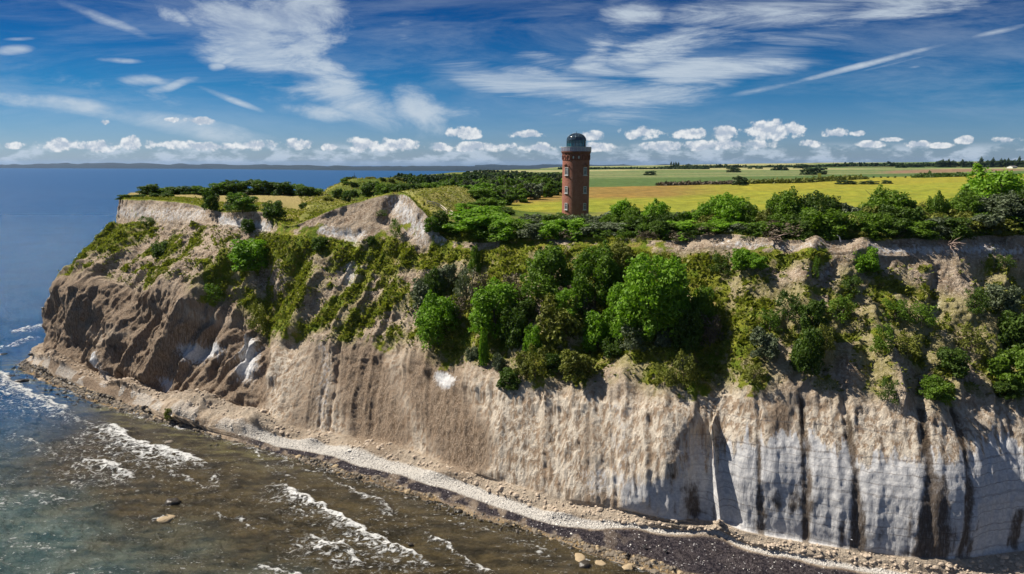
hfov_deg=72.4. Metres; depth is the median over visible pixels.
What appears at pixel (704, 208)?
leafy tree
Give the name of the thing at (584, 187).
window
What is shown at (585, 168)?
window
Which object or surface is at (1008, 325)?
bush
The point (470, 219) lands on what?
bush
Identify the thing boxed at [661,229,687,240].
shrub
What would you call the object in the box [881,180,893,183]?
field tree
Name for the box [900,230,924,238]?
shrub
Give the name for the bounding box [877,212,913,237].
bush
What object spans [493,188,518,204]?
broadleaf tree
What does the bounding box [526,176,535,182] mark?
broadleaf tree
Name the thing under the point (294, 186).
bush
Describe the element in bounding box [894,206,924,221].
bush
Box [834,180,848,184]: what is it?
field tree
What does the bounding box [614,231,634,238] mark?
shrub
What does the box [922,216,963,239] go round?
bush
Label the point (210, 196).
bush
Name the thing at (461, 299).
shrub
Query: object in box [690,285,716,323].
bush
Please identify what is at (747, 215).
leafy tree
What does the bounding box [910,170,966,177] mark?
hedge
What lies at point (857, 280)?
shrub
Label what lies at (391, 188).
bush
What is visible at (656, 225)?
bush
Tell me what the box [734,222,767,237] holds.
bush
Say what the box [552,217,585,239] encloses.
bush
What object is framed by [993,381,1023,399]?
bush
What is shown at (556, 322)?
bush
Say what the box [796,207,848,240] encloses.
bush
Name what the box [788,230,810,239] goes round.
shrub
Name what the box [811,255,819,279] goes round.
shrub
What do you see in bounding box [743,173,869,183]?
hedge
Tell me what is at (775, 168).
field tree
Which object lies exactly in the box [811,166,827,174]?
field tree
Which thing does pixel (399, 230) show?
shrub
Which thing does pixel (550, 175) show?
distant tree
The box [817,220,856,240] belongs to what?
bush
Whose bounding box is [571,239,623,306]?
leafy tree
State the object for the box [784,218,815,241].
bush
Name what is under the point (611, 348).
bush
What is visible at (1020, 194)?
leafy tree
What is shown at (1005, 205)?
leafy tree
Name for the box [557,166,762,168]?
distant woodland
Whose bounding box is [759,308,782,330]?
shrub
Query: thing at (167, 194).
bush
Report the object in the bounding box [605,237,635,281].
leafy tree
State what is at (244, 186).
bush
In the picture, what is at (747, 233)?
shrub
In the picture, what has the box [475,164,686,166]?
hills
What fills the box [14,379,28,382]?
boulder
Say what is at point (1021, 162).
skyline tree
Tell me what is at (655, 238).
shrub
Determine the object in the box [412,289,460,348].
leafy tree
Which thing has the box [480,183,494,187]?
broadleaf tree
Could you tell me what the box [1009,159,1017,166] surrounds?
skyline tree
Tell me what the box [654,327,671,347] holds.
bush
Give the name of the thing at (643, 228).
bush
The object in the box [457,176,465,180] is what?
distant tree
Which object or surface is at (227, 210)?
shrub
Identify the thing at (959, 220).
bush
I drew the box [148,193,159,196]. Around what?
bush
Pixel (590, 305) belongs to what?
shrub
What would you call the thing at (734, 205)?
leafy tree
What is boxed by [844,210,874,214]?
bush
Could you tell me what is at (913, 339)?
shrub
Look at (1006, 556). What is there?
fallen rubble
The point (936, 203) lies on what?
leafy tree
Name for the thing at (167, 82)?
sky
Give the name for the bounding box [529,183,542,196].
broadleaf tree
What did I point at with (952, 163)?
skyline tree
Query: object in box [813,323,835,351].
shrub
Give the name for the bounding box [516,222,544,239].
bush
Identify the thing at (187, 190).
bush
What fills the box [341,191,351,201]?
bush
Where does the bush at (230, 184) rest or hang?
on the cliff
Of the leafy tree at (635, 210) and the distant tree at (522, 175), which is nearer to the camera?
the leafy tree at (635, 210)
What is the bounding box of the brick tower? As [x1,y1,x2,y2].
[561,131,590,215]
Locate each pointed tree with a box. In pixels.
[467,245,481,273]
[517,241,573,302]
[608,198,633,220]
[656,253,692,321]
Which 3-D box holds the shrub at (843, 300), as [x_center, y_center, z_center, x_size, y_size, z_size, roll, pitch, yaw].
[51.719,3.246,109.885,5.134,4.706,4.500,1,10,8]
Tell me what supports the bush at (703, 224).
on the cliff
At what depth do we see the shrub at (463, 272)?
140.35 m
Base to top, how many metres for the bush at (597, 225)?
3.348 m
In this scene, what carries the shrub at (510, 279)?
on the cliff
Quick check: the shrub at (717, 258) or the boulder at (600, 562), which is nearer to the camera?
the boulder at (600, 562)
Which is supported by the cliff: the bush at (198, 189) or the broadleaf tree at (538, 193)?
the bush at (198, 189)
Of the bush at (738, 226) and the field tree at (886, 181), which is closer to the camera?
the bush at (738, 226)
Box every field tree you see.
[643,170,655,174]
[726,167,741,171]
[731,175,749,185]
[770,165,780,169]
[777,165,788,169]
[793,164,810,167]
[799,167,816,174]
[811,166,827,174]
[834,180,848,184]
[858,180,879,184]
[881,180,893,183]
[895,163,907,167]
[907,163,916,166]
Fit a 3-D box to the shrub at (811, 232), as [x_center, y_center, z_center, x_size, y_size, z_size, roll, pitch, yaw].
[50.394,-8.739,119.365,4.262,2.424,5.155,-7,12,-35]
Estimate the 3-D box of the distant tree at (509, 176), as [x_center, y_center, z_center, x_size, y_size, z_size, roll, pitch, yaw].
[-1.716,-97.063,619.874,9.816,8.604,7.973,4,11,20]
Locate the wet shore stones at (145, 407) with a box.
[13,358,361,479]
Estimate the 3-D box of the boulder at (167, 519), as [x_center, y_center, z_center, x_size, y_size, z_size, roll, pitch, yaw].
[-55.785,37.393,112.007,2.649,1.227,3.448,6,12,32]
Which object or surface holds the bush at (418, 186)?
on the ground at (637, 187)
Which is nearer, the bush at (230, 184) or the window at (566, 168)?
the window at (566, 168)
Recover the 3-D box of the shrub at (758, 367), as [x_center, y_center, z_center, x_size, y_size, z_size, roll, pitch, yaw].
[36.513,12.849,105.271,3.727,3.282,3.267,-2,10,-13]
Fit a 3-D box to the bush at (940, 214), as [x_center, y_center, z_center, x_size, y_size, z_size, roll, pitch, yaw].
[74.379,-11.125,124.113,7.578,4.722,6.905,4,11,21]
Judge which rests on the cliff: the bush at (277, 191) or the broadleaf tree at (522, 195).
the bush at (277, 191)
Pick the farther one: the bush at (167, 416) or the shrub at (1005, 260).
the bush at (167, 416)
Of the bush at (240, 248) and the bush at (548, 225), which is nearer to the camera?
the bush at (548, 225)
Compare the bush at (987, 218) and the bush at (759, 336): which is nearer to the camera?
the bush at (759, 336)
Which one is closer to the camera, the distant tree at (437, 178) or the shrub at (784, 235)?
the shrub at (784, 235)
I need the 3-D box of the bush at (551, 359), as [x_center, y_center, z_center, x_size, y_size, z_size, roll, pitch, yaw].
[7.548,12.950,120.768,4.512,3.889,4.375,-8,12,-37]
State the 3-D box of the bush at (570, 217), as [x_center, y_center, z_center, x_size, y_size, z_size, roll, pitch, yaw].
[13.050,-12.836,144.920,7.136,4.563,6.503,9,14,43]
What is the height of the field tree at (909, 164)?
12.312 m
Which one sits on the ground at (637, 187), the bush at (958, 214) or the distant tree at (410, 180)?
the distant tree at (410, 180)
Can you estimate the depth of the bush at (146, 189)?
239.88 m
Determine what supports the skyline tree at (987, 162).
on the ground at (637, 187)
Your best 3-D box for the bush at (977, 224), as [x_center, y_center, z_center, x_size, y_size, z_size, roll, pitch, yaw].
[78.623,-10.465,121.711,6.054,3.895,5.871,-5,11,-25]
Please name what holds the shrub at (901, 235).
on the cliff
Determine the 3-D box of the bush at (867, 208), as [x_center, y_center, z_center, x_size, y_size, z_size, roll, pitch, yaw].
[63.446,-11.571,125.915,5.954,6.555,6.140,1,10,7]
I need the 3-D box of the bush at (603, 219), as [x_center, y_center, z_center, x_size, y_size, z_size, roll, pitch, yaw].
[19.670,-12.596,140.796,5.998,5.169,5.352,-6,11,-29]
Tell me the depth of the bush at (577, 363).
115.96 m
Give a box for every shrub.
[137,216,154,223]
[204,283,224,302]
[223,201,240,211]
[245,300,267,333]
[375,210,386,215]
[389,218,402,238]
[446,295,467,318]
[452,264,476,300]
[469,270,488,299]
[498,273,523,299]
[519,343,546,382]
[555,285,572,294]
[557,229,578,238]
[578,297,599,319]
[590,229,613,238]
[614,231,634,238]
[620,322,649,351]
[636,230,651,239]
[647,232,663,241]
[654,363,677,386]
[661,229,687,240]
[673,348,700,385]
[683,230,701,237]
[697,226,718,234]
[700,313,724,346]
[708,251,731,273]
[739,362,765,383]
[740,228,755,237]
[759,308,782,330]
[762,220,803,240]
[770,230,790,241]
[775,289,802,321]
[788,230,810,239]
[797,229,817,240]
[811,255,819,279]
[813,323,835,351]
[815,233,834,241]
[826,293,858,322]
[838,233,853,241]
[838,274,863,294]
[852,231,873,240]
[869,323,895,353]
[875,376,898,404]
[876,232,892,240]
[881,298,914,320]
[891,229,906,239]
[894,331,924,357]
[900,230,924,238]
[905,300,939,326]
[913,202,926,211]
[926,231,945,240]
[953,320,988,355]
[963,286,991,313]
[973,229,993,235]
[994,254,1017,268]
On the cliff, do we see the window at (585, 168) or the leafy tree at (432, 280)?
the leafy tree at (432, 280)
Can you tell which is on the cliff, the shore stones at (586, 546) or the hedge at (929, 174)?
the shore stones at (586, 546)
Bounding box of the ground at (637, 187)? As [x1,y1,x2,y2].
[299,161,1023,221]
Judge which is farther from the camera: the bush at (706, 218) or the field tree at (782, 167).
the field tree at (782, 167)
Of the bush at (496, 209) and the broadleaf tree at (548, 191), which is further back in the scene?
the broadleaf tree at (548, 191)
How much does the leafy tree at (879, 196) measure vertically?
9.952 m
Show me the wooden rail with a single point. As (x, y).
(440, 206)
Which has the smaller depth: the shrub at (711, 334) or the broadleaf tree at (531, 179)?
the shrub at (711, 334)
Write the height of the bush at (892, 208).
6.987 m
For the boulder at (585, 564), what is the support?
on the cliff
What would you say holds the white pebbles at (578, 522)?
on the cliff
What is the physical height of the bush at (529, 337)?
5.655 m
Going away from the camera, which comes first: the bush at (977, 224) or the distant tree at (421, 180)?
the bush at (977, 224)
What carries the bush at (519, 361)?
on the cliff
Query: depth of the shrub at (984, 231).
119.94 m
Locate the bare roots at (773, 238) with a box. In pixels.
[762,230,788,245]
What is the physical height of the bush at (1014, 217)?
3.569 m
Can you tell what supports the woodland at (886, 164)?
on the ground at (637, 187)
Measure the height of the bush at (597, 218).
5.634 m
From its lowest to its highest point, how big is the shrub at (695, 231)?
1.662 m
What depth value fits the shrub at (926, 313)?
108.61 m
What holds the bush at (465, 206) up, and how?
on the ground at (637, 187)
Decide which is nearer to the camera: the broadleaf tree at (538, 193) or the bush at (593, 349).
the bush at (593, 349)
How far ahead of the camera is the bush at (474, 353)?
129.21 m
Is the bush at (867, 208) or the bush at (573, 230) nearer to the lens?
the bush at (867, 208)
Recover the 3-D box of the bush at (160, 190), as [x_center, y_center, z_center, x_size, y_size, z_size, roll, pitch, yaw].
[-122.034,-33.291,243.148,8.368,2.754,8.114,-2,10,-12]
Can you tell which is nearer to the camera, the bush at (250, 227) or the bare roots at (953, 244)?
the bare roots at (953, 244)
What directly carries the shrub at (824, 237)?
on the cliff
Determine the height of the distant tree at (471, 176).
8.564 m
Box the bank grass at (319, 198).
[299,177,473,214]
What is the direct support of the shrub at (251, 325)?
on the cliff
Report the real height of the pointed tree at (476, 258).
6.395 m
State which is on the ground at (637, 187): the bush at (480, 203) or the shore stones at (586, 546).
the bush at (480, 203)
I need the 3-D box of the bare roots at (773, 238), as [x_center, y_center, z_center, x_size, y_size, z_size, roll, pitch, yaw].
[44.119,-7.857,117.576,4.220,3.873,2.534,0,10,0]
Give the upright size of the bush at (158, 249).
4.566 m
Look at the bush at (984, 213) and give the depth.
123.77 m
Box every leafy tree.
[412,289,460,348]
[423,266,447,297]
[468,276,520,338]
[554,287,586,317]
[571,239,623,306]
[603,282,642,339]
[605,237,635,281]
[612,252,690,337]
[620,204,643,223]
[640,198,675,221]
[697,197,724,221]
[708,192,749,221]
[733,201,762,222]
[765,186,806,220]
[799,190,841,214]
[858,184,916,213]
[923,190,948,214]
[945,186,991,214]
[958,163,1023,207]
[969,190,1023,226]
[1003,186,1023,214]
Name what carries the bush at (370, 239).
on the cliff
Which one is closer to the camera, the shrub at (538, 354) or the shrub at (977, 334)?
the shrub at (977, 334)
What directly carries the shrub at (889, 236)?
on the cliff
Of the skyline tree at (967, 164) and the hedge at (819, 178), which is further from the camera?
the skyline tree at (967, 164)
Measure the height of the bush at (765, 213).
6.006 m
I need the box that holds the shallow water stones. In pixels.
[5,365,647,573]
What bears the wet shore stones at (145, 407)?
on the cliff
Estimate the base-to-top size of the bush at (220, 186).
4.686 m
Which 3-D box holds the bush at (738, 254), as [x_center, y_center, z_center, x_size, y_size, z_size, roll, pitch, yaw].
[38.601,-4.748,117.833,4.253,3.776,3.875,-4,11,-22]
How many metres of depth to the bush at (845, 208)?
124.99 m
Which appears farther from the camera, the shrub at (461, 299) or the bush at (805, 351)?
the shrub at (461, 299)
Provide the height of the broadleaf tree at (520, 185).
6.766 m
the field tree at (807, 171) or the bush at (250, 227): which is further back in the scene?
the field tree at (807, 171)
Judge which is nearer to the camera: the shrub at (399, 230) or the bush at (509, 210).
the shrub at (399, 230)
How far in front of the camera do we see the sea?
121.12 m
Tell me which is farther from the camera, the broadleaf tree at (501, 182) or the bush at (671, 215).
the broadleaf tree at (501, 182)
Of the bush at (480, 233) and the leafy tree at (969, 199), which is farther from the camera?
the bush at (480, 233)
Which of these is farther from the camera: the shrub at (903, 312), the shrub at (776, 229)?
the shrub at (776, 229)
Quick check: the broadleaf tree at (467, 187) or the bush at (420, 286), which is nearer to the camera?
the bush at (420, 286)
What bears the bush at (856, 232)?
on the cliff
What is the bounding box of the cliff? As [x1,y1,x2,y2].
[22,191,1023,573]
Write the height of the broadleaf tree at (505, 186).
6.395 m
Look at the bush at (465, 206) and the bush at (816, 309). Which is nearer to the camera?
the bush at (816, 309)
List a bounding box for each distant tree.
[407,177,415,183]
[412,176,419,185]
[419,177,425,182]
[426,175,431,182]
[435,175,441,181]
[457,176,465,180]
[468,174,475,179]
[505,173,513,178]
[516,173,524,178]
[546,173,555,179]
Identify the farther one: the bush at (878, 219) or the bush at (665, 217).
the bush at (665, 217)
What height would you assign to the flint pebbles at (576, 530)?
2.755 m
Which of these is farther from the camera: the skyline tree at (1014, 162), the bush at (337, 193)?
the skyline tree at (1014, 162)
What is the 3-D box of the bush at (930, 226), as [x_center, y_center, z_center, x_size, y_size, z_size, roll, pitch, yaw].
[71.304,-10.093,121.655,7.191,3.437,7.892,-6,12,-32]
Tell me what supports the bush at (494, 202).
on the ground at (637, 187)
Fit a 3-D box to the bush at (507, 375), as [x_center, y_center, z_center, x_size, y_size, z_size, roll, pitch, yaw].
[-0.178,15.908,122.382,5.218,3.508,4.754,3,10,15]
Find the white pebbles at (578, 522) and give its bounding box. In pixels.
[28,356,907,573]
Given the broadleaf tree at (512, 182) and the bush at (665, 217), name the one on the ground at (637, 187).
the broadleaf tree at (512, 182)
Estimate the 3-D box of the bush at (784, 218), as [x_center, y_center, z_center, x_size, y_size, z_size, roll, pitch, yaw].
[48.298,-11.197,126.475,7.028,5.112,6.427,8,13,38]
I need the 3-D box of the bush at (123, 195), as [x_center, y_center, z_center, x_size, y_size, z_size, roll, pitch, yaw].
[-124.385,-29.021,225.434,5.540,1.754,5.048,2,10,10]
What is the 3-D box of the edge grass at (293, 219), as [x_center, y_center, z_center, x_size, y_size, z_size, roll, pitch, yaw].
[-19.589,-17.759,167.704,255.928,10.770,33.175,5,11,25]
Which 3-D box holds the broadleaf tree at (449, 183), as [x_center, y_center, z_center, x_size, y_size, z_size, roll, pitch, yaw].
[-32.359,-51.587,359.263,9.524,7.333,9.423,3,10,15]
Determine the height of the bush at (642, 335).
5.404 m
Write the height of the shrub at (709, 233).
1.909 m
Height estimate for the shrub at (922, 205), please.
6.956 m
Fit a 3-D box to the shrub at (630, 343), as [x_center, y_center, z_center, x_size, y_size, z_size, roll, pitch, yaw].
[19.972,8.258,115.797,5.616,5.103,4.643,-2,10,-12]
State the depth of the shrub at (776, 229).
119.42 m
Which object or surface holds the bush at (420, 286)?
on the cliff
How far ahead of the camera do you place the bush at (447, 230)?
155.53 m
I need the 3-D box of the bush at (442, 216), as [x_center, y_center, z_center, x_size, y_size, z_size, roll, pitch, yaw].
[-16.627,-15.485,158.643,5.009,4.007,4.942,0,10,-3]
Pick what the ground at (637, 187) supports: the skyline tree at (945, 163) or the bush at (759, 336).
the skyline tree at (945, 163)
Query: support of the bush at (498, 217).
on the cliff
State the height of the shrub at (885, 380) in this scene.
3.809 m
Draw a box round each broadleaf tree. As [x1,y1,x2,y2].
[441,180,458,185]
[460,185,473,188]
[461,179,474,185]
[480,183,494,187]
[484,192,503,200]
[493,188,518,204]
[497,184,507,188]
[499,179,512,187]
[506,187,529,199]
[510,179,520,185]
[512,189,527,202]
[516,183,533,197]
[522,183,543,199]
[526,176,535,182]
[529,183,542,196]
[533,178,546,184]
[541,184,555,196]
[553,182,561,195]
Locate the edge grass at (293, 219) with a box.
[119,190,1022,241]
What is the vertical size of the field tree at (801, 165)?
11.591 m
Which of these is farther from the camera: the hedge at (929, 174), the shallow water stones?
the hedge at (929, 174)
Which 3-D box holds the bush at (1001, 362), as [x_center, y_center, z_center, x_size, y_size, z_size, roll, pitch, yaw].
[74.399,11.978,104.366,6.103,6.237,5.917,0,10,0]
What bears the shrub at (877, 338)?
on the cliff
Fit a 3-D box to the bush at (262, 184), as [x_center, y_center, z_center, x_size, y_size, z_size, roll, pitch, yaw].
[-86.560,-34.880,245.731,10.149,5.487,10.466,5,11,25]
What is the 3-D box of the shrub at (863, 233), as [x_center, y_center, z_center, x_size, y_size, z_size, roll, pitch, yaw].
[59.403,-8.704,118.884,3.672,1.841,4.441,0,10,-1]
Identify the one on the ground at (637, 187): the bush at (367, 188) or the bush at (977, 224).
the bush at (367, 188)
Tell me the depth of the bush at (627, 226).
133.40 m
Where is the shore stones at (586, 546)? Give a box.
[17,358,676,573]
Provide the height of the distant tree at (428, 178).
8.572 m
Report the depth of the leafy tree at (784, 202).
126.80 m
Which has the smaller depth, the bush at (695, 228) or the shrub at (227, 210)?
the bush at (695, 228)
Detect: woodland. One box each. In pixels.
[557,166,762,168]
[659,161,1011,167]
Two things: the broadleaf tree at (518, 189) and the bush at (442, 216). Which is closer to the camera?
the bush at (442, 216)
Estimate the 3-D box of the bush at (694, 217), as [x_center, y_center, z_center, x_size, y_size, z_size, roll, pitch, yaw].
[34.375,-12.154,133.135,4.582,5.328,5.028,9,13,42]
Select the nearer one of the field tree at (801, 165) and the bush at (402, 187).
the bush at (402, 187)
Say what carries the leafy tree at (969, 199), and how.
on the cliff
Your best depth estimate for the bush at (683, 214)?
132.55 m
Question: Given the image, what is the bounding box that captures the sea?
[0,168,659,573]
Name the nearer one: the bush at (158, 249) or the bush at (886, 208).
the bush at (886, 208)
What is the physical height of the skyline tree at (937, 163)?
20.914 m
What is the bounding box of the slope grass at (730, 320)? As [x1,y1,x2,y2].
[58,220,1023,393]
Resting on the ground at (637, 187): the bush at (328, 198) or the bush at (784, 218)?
the bush at (328, 198)
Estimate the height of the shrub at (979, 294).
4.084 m
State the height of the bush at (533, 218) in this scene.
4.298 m
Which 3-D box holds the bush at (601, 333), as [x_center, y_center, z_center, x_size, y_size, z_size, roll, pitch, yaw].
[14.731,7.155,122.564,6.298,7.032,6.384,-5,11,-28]
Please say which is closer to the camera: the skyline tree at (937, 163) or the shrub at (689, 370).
the shrub at (689, 370)
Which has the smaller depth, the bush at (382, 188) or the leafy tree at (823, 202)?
the leafy tree at (823, 202)
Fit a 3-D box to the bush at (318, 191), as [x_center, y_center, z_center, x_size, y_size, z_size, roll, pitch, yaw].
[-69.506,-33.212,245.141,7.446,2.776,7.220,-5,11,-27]
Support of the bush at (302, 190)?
on the cliff
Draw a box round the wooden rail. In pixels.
[428,201,452,211]
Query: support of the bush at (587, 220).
on the cliff
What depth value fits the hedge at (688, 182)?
492.37 m
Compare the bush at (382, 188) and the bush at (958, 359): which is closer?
the bush at (958, 359)
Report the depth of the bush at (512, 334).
126.31 m
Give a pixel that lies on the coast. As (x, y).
(255, 166)
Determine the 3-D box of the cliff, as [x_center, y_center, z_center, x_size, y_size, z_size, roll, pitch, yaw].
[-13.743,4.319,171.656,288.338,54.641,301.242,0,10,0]
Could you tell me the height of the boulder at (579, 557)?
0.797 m
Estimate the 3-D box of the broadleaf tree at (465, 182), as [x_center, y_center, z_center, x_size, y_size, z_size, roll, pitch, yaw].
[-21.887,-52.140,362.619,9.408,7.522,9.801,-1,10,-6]
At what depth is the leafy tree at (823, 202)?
126.14 m
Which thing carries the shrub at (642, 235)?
on the cliff
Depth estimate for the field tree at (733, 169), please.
1227.10 m
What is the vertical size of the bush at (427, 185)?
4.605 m
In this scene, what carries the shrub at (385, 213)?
on the cliff
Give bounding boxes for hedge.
[655,180,736,185]
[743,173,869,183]
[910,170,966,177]
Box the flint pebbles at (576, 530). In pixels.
[116,407,823,570]
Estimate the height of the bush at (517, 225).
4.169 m
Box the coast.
[0,163,552,170]
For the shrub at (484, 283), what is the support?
on the cliff
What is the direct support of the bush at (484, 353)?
on the cliff
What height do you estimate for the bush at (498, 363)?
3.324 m
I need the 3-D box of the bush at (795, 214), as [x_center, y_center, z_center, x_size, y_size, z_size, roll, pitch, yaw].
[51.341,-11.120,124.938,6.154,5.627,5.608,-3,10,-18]
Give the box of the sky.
[0,0,1023,165]
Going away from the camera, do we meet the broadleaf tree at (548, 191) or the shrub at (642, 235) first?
the shrub at (642, 235)
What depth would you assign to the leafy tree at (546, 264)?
128.07 m
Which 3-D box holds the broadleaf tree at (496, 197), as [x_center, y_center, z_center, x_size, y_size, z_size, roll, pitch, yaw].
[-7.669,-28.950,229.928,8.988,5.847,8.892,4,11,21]
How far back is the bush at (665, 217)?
134.22 m
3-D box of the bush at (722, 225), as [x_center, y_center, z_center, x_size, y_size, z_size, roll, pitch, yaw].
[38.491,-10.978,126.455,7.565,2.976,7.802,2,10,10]
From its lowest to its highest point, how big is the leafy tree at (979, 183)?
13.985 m
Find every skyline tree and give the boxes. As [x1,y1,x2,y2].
[934,160,943,166]
[942,160,949,166]
[949,160,956,166]
[964,161,972,166]
[983,160,993,166]
[993,161,1001,166]
[1002,159,1008,166]
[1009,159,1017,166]
[1018,160,1023,166]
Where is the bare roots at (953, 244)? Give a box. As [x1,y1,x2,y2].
[948,238,965,255]
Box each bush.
[115,194,133,199]
[135,184,159,194]
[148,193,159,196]
[150,241,168,257]
[151,187,170,194]
[160,192,174,197]
[162,186,185,194]
[163,408,172,420]
[175,186,196,194]
[190,185,209,193]
[201,189,219,212]
[208,182,234,194]
[221,179,244,192]
[223,192,259,212]
[227,238,269,271]
[234,179,264,194]
[240,218,255,232]
[250,180,276,194]
[261,200,286,218]
[265,181,293,195]
[280,184,303,193]
[291,186,316,195]
[298,202,307,208]
[304,188,323,195]
[310,236,328,250]
[322,196,334,200]
[331,188,342,198]
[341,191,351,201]
[349,190,357,195]
[358,181,379,196]
[366,236,375,244]
[374,183,387,194]
[385,184,398,192]
[395,183,415,192]
[407,183,424,189]
[410,277,436,309]
[419,182,436,188]
[423,216,439,232]
[431,183,442,187]
[431,210,448,225]
[435,263,457,289]
[437,221,464,233]
[442,207,511,230]
[455,203,481,210]
[465,346,478,361]
[466,188,491,198]
[467,201,486,205]
[469,223,506,241]
[476,197,506,206]
[478,331,489,366]
[481,205,504,212]
[487,215,524,230]
[487,217,526,240]
[491,352,505,370]
[496,367,521,390]
[497,305,527,348]
[498,207,514,214]
[507,296,538,322]
[508,218,534,238]
[513,350,534,376]
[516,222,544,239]
[518,213,546,223]
[522,323,542,354]
[536,220,570,239]
[536,291,585,345]
[540,212,569,222]
[542,353,563,372]
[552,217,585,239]
[558,349,598,382]
[559,214,589,225]
[566,223,594,237]
[575,220,618,236]
[579,213,594,222]
[582,309,614,348]
[585,340,596,351]
[592,211,611,220]
[599,212,621,223]
[599,221,631,235]
[602,335,623,358]
[614,224,648,237]
[624,214,653,232]
[634,222,657,236]
[634,308,660,341]
[647,211,670,225]
[647,220,680,239]
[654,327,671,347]
[658,219,696,240]
[663,212,679,221]
[675,209,702,221]
[681,226,703,236]
[683,210,703,221]
[688,222,719,235]
[690,212,715,223]
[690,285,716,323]
[708,217,745,231]
[724,223,755,233]
[729,248,750,269]
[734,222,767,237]
[743,252,768,270]
[749,208,772,222]
[749,326,780,360]
[754,221,787,237]
[763,212,791,223]
[773,225,797,238]
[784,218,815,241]
[787,209,805,220]
[789,325,824,375]
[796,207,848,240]
[798,299,828,331]
[807,220,827,237]
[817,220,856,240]
[836,202,861,212]
[837,214,864,237]
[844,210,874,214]
[849,212,887,240]
[852,246,879,272]
[860,203,890,213]
[862,206,879,216]
[865,213,893,240]
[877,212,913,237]
[884,200,899,216]
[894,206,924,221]
[897,220,932,238]
[907,220,946,238]
[915,374,955,402]
[921,211,948,219]
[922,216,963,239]
[933,215,977,240]
[935,346,971,378]
[943,202,967,212]
[947,208,973,217]
[958,215,983,235]
[965,213,1006,234]
[971,212,989,227]
[980,219,1022,236]
[982,283,1023,312]
[986,345,1023,389]
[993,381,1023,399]
[996,309,1023,349]
[1002,215,1023,232]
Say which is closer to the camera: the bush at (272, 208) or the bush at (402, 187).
the bush at (272, 208)
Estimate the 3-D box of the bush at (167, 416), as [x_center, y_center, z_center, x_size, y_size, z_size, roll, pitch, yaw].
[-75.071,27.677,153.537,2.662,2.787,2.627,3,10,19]
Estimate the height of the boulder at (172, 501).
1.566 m
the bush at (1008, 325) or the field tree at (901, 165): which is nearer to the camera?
the bush at (1008, 325)
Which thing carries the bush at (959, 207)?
on the cliff
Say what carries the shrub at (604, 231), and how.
on the cliff
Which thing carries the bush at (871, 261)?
on the cliff
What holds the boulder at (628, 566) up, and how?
on the cliff
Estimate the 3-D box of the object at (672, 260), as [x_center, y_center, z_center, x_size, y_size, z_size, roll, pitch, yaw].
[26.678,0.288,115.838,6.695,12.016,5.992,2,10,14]
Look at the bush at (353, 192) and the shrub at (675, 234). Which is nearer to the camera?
the shrub at (675, 234)
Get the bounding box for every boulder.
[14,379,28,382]
[157,514,176,522]
[165,497,180,504]
[575,553,585,561]
[579,560,590,568]
[595,560,606,565]
[622,563,634,569]
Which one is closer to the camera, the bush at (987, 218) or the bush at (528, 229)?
the bush at (987, 218)
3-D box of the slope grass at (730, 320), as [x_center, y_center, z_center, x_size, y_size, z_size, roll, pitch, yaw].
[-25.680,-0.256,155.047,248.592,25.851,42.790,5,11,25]
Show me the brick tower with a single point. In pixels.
(576, 152)
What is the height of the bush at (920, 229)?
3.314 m
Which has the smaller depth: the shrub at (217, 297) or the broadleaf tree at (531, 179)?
the shrub at (217, 297)
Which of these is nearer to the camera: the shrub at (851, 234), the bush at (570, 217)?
the shrub at (851, 234)
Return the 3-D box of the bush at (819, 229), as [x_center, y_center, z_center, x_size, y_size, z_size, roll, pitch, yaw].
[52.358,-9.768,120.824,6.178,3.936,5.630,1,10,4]
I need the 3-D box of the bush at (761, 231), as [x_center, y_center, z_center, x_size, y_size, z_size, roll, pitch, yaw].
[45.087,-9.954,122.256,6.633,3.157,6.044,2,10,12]
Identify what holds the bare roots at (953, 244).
on the cliff
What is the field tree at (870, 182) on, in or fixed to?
on the ground at (637, 187)
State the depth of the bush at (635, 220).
135.27 m
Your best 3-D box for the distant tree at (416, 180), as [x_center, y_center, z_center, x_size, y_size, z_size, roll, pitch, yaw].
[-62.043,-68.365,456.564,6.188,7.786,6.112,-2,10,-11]
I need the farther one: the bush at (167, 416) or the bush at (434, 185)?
the bush at (434, 185)
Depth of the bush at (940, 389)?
99.89 m
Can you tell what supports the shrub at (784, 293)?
on the cliff
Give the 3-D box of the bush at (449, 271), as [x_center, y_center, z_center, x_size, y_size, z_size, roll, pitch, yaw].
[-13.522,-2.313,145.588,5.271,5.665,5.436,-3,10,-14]
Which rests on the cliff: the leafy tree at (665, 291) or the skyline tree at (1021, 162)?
the leafy tree at (665, 291)
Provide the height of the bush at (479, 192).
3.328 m
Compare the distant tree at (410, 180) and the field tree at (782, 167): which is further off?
the field tree at (782, 167)
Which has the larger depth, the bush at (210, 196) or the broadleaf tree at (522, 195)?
the broadleaf tree at (522, 195)
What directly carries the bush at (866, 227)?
on the cliff
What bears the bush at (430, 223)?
on the cliff
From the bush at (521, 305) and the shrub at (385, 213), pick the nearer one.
the bush at (521, 305)
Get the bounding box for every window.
[564,163,568,175]
[583,163,587,175]
[583,186,586,193]
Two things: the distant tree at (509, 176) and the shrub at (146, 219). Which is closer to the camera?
the shrub at (146, 219)
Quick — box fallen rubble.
[30,343,1023,573]
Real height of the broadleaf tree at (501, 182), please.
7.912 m
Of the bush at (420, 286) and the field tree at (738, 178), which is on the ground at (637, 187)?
the field tree at (738, 178)
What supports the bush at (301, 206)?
on the cliff
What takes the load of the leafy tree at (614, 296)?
on the cliff
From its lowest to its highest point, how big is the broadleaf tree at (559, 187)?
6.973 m

